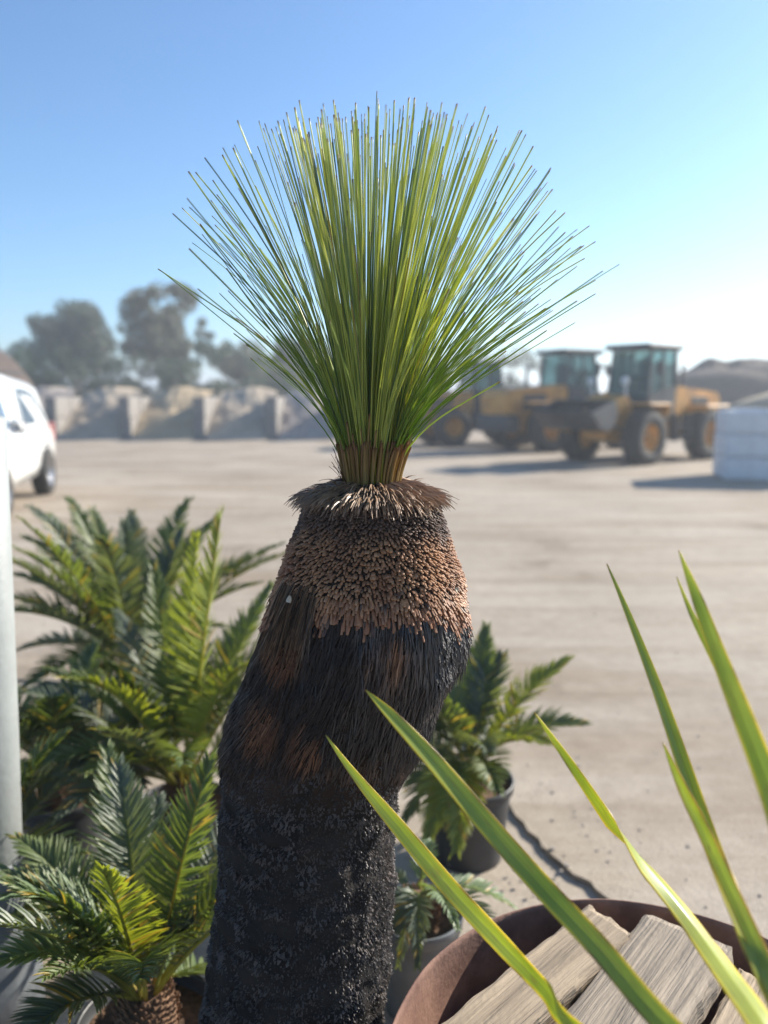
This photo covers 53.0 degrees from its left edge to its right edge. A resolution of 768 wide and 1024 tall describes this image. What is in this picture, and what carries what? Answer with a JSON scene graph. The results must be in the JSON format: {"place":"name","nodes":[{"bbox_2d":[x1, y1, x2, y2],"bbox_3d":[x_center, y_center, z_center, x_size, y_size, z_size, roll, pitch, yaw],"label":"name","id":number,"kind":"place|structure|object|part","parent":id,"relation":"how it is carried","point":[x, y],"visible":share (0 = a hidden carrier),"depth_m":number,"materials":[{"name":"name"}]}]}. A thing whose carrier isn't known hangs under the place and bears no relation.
{"place":"outdoors","nodes":[
{"label":"outdoors","id":0,"kind":"place"},
{"bbox_2d":[115,279,215,388],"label":"gum tree","id":1,"kind":"object","parent":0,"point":[159,334],"visible":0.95,"depth_m":51.50,"materials":[{"name":"green plant"}]},
{"bbox_2d":[17,682,601,1023],"bbox_3d":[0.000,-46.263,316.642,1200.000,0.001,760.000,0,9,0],"label":"ground","id":2,"kind":"structure","parent":0,"point":[501,874],"depth_m":2.61,"materials":[{"name":"concrete"}]},
{"bbox_2d":[0,415,45,1023],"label":"white post","id":3,"kind":"object","parent":2,"relation":"on","point":[14,982],"visible":0.56,"depth_m":1.84,"materials":[{"name":"grey plastic"}]},
{"bbox_2d":[11,713,107,977],"bbox_3d":[-1.106,0.908,2.005,0.721,0.840,0.842,-2,9,-13],"label":"potted cycad","id":4,"kind":"object","parent":2,"relation":"on","point":[50,780],"visible":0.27,"depth_m":2.12,"materials":[{"name":"green plant"}]},
{"bbox_2d":[17,638,169,871],"bbox_3d":[-1.097,0.862,2.603,0.793,0.752,0.883,-2,9,-12],"label":"potted cycad","id":5,"kind":"object","parent":2,"relation":"on","point":[48,715],"visible":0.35,"depth_m":2.56,"materials":[{"name":"green plant"}]},
{"bbox_2d":[0,738,218,1023],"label":"potted cycad","id":6,"kind":"object","parent":2,"relation":"on","point":[101,926],"visible":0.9,"depth_m":1.68,"materials":[{"name":"green plant"}]},
{"bbox_2d":[17,504,275,898],"bbox_3d":[-0.678,0.608,2.486,1.208,1.289,1.136,0,9,0],"label":"potted cycad","id":7,"kind":"object","parent":2,"relation":"on","point":[182,688],"visible":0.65,"depth_m":2.49,"materials":[{"name":"green plant"}]},
{"bbox_2d":[12,495,285,770],"bbox_3d":[-1.070,0.518,3.403,1.368,1.194,1.451,0,9,0],"label":"potted cycad","id":8,"kind":"object","parent":2,"relation":"on","point":[102,576],"visible":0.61,"depth_m":3.34,"materials":[{"name":"green plant"}]},
{"bbox_2d":[158,91,618,1023],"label":"grass tree","id":9,"kind":"object","parent":2,"relation":"on","point":[370,589],"visible":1,"depth_m":1.18,"materials":[{"name":"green plant"}]},
{"bbox_2d":[385,838,517,1018],"bbox_3d":[0.162,1.110,1.988,0.448,0.446,0.433,0,9,0],"label":"potted cycad","id":10,"kind":"object","parent":2,"relation":"on","point":[427,923],"visible":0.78,"depth_m":1.95,"materials":[{"name":"grey plastic"}]},
{"bbox_2d":[401,620,592,873],"bbox_3d":[0.362,0.829,2.678,0.736,0.796,0.822,0,9,0],"label":"potted cycad","id":11,"kind":"object","parent":2,"relation":"on","point":[468,708],"visible":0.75,"depth_m":2.63,"materials":[{"name":"green plant"}]},
{"bbox_2d":[325,550,767,1023],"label":"sword leaved plant","id":12,"kind":"object","parent":2,"relation":"on","point":[642,999],"visible":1,"depth_m":0.87,"materials":[{"name":"green plant"}]},
{"bbox_2d":[392,899,767,1023],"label":"rusty steel drum","id":13,"kind":"object","parent":2,"relation":"on","point":[453,978],"visible":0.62,"depth_m":1.46,"materials":[{"name":"brown metal"}]},
{"bbox_2d":[442,904,630,1023],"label":"timber offcut","id":14,"kind":"object","parent":13,"relation":"in","point":[565,964],"visible":0.78,"depth_m":1.31,"materials":[{"name":"beige wood"}]},
{"bbox_2d":[556,915,733,1023],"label":"timber offcut","id":15,"kind":"object","parent":13,"relation":"in","point":[665,961],"visible":0.73,"depth_m":1.31,"materials":[{"name":"beige wood"}]},
{"bbox_2d":[710,968,767,1023],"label":"timber offcut","id":16,"kind":"object","parent":13,"relation":"in","point":[727,1012],"visible":0.4,"depth_m":1.28,"materials":[{"name":"beige wood"}]},
{"bbox_2d":[0,0,767,392],"label":"sky","id":17,"kind":"structure","parent":0,"point":[648,119],"materials":[{"name":"blue"}]},
{"bbox_2d":[11,430,767,938],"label":"yard paving","id":18,"kind":"structure","parent":0,"point":[541,540],"depth_m":6.49,"materials":[{"name":"concrete"}]},
{"bbox_2d":[0,350,33,387],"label":"gravel heap","id":19,"kind":"object","parent":18,"relation":"on","point":[7,363],"visible":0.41,"depth_m":37.47,"materials":[{"name":"brown gravel"}]},
{"bbox_2d":[0,370,55,514],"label":"parked car","id":20,"kind":"object","parent":18,"relation":"on","point":[31,439],"visible":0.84,"depth_m":11.67,"materials":[{"name":"white metal"}]},
{"bbox_3d":[-5.301,-1.437,10.781,0.125,0.651,1.305,-1,9,-10],"label":"side window","id":21,"kind":"part","parent":20,"relation":"part of","materials":[{"name":"glass"}]},
{"bbox_3d":[-5.536,-1.642,11.894,0.113,0.572,0.850,-2,9,-12],"label":"side window","id":22,"kind":"part","parent":20,"relation":"part of","materials":[{"name":"grey glass"}]},
{"bbox_3d":[-5.714,-1.735,12.695,0.113,0.539,0.600,-2,9,-12],"label":"side window","id":23,"kind":"part","parent":20,"relation":"part of","materials":[{"name":"glass"}]},
{"bbox_2d":[2,342,77,396],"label":"shrub","id":24,"kind":"object","parent":18,"relation":"on","point":[33,368],"visible":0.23,"depth_m":47.21,"materials":[{"name":"green plant"}]},
{"bbox_2d":[2,335,108,386],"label":"shrub","id":25,"kind":"object","parent":18,"relation":"on","point":[62,358],"visible":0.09,"depth_m":50.37,"materials":[{"name":"green plant"}]},
{"bbox_2d":[34,386,85,413],"bbox_3d":[-13.608,-3.953,30.372,2.216,2.011,4.320,0,9,0],"label":"soil heap","id":26,"kind":"object","parent":18,"relation":"on","point":[42,392],"visible":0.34,"depth_m":30.93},
{"bbox_2d":[44,397,82,438],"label":"concrete wall","id":27,"kind":"structure","parent":18,"relation":"on","point":[58,411],"depth_m":28.67,"materials":[{"name":"grey concrete"}]},
{"bbox_2d":[18,297,122,394],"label":"gum tree","id":28,"kind":"object","parent":18,"relation":"on","point":[74,325],"visible":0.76,"depth_m":55.42,"materials":[{"name":"green plant"}]},
{"bbox_2d":[47,356,156,396],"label":"shrub","id":29,"kind":"object","parent":18,"relation":"on","point":[91,384],"visible":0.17,"depth_m":47.14,"materials":[{"name":"green plant"}]},
{"bbox_2d":[57,387,148,438],"bbox_3d":[-10.928,-3.948,30.373,2.265,2.002,4.320,0,9,0],"label":"soil heap","id":30,"kind":"object","parent":18,"relation":"on","point":[94,414],"visible":0.84,"depth_m":29.57,"materials":[{"name":"brown soil"}]},
{"bbox_2d":[117,397,150,438],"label":"concrete wall","id":31,"kind":"structure","parent":18,"relation":"on","point":[131,410],"depth_m":28.49,"materials":[{"name":"grey concrete"}]},
{"bbox_2d":[77,351,199,396],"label":"shrub","id":32,"kind":"object","parent":18,"relation":"on","point":[162,382],"visible":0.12,"depth_m":48.39,"materials":[{"name":"green plant"}]},
{"bbox_2d":[131,386,215,438],"bbox_3d":[-8.199,-3.952,30.372,2.313,2.010,4.320,0,9,0],"label":"soil heap","id":33,"kind":"object","parent":18,"relation":"on","point":[167,413],"visible":0.94,"depth_m":29.51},
{"bbox_2d":[152,355,234,396],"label":"shrub","id":34,"kind":"object","parent":18,"relation":"on","point":[185,367],"visible":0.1,"depth_m":47.83,"materials":[{"name":"green plant"}]},
{"bbox_2d":[193,397,218,438],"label":"concrete wall","id":35,"kind":"structure","parent":18,"relation":"on","point":[203,409],"depth_m":28.46,"materials":[{"name":"grey concrete"}]},
{"bbox_2d":[184,336,262,396],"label":"shrub","id":36,"kind":"object","parent":18,"relation":"on","point":[203,346],"visible":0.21,"depth_m":51.46,"materials":[{"name":"green plant"}]},
{"bbox_2d":[206,387,279,438],"bbox_3d":[-5.482,-3.946,30.373,2.241,1.998,4.320,0,9,0],"label":"soil heap","id":37,"kind":"object","parent":18,"relation":"on","point":[239,413],"visible":0.94,"depth_m":29.59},
{"bbox_2d":[205,337,299,387],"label":"gum tree","id":38,"kind":"object","parent":18,"relation":"on","point":[231,368],"visible":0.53,"depth_m":57.25,"materials":[{"name":"green plant"}]},
{"bbox_2d":[265,397,285,438],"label":"concrete wall","id":39,"kind":"structure","parent":18,"relation":"on","point":[274,407],"depth_m":28.44,"materials":[{"name":"grey concrete"}]},
{"bbox_2d":[235,344,318,396],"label":"shrub","id":40,"kind":"object","parent":18,"relation":"on","point":[287,386],"visible":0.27,"depth_m":50.47,"materials":[{"name":"green plant"}]},
{"bbox_2d":[262,335,319,387],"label":"gum tree","id":41,"kind":"object","parent":18,"relation":"on","point":[282,351],"visible":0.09,"depth_m":59.66,"materials":[{"name":"green plant"}]},
{"bbox_2d":[278,387,334,438],"bbox_3d":[-2.801,-3.951,30.373,2.241,2.008,4.320,0,9,0],"label":"soil heap","id":42,"kind":"object","parent":18,"relation":"on","point":[298,421],"visible":0.53,"depth_m":29.33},
{"bbox_2d":[290,340,335,389],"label":"shrub","id":43,"kind":"object","parent":18,"relation":"on","point":[310,363],"visible":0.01,"depth_m":52.18,"materials":[{"name":"green plant"}]},
{"bbox_2d":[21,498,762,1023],"bbox_3d":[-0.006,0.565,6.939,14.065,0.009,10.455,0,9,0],"label":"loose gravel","id":44,"kind":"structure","parent":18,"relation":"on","point":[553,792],"depth_m":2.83,"materials":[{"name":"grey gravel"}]},
{"bbox_2d":[415,360,530,446],"bbox_3d":[3.370,-3.599,25.508,5.679,2.725,2.165,-3,9,-18],"label":"wheel loader","id":45,"kind":"object","parent":18,"relation":"on","point":[455,427],"visible":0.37,"depth_m":24.59,"materials":[{"name":"metal"}]},
{"bbox_2d":[442,347,519,390],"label":"shrub","id":46,"kind":"object","parent":18,"relation":"on","point":[489,356],"visible":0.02,"depth_m":58.38,"materials":[{"name":"green plant"}]},
{"bbox_2d":[500,343,540,387],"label":"shrub","id":47,"kind":"object","parent":18,"relation":"on","point":[517,361],"visible":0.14,"depth_m":61.55,"materials":[{"name":"green plant"}]},
{"bbox_2d":[528,363,540,384],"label":"gum tree","id":48,"kind":"object","parent":18,"relation":"on","point":[531,367],"visible":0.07,"depth_m":73.59,"materials":[{"name":"green plant"}]},
{"bbox_2d":[475,348,621,451],"bbox_3d":[5.794,-3.430,23.571,6.195,2.972,2.362,-5,10,-28],"label":"wheel loader","id":49,"kind":"object","parent":18,"relation":"on","point":[511,420],"visible":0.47,"depth_m":22.51,"materials":[{"name":"metal"}]},
{"bbox_2d":[533,343,729,465],"bbox_3d":[6.269,-2.692,19.102,5.937,2.849,2.263,-7,11,-37],"label":"wheel loader","id":50,"kind":"object","parent":18,"relation":"on","point":[644,408],"visible":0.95,"depth_m":18.52,"materials":[{"name":"metal"}]},
{"bbox_2d":[712,453,720,474],"bbox_3d":[7.210,-0.969,15.497,1.000,0.470,0.620,2,9,11],"label":"white block","id":51,"kind":"object","parent":18,"relation":"on","point":[715,468],"depth_m":15.60,"materials":[{"name":"white concrete"}]},
{"bbox_2d":[713,431,722,454],"bbox_3d":[7.191,-1.398,15.413,1.000,0.470,0.620,2,9,12],"label":"white block","id":52,"kind":"object","parent":51,"relation":"on","point":[717,439],"depth_m":15.45,"materials":[{"name":"white concrete"}]},
{"bbox_2d":[715,408,759,431],"bbox_3d":[7.204,-1.831,15.351,1.000,0.470,0.620,2,9,12],"label":"white block","id":53,"kind":"object","parent":52,"relation":"on","point":[718,424],"depth_m":15.33,"materials":[{"name":"white concrete"}]},
{"bbox_2d":[678,357,767,409],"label":"mulch heap","id":54,"kind":"object","parent":18,"relation":"on","point":[732,382],"visible":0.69,"depth_m":36.63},
{"bbox_2d":[718,455,767,480],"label":"white block","id":55,"kind":"object","parent":18,"relation":"on","point":[742,468],"depth_m":14.61,"materials":[{"name":"white concrete"}]},
{"bbox_2d":[720,433,767,457],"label":"white block","id":56,"kind":"object","parent":55,"relation":"on","point":[744,445],"depth_m":14.54,"materials":[{"name":"white concrete"}]},
{"bbox_2d":[722,409,767,433],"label":"white block","id":57,"kind":"object","parent":56,"relation":"on","point":[747,421],"depth_m":14.48,"materials":[{"name":"white concrete"}]},
{"bbox_2d":[726,393,767,409],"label":"sand heap","id":58,"kind":"object","parent":18,"relation":"on","point":[760,401],"visible":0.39,"depth_m":25.04,"materials":[{"name":"beige sand"}]}
]}

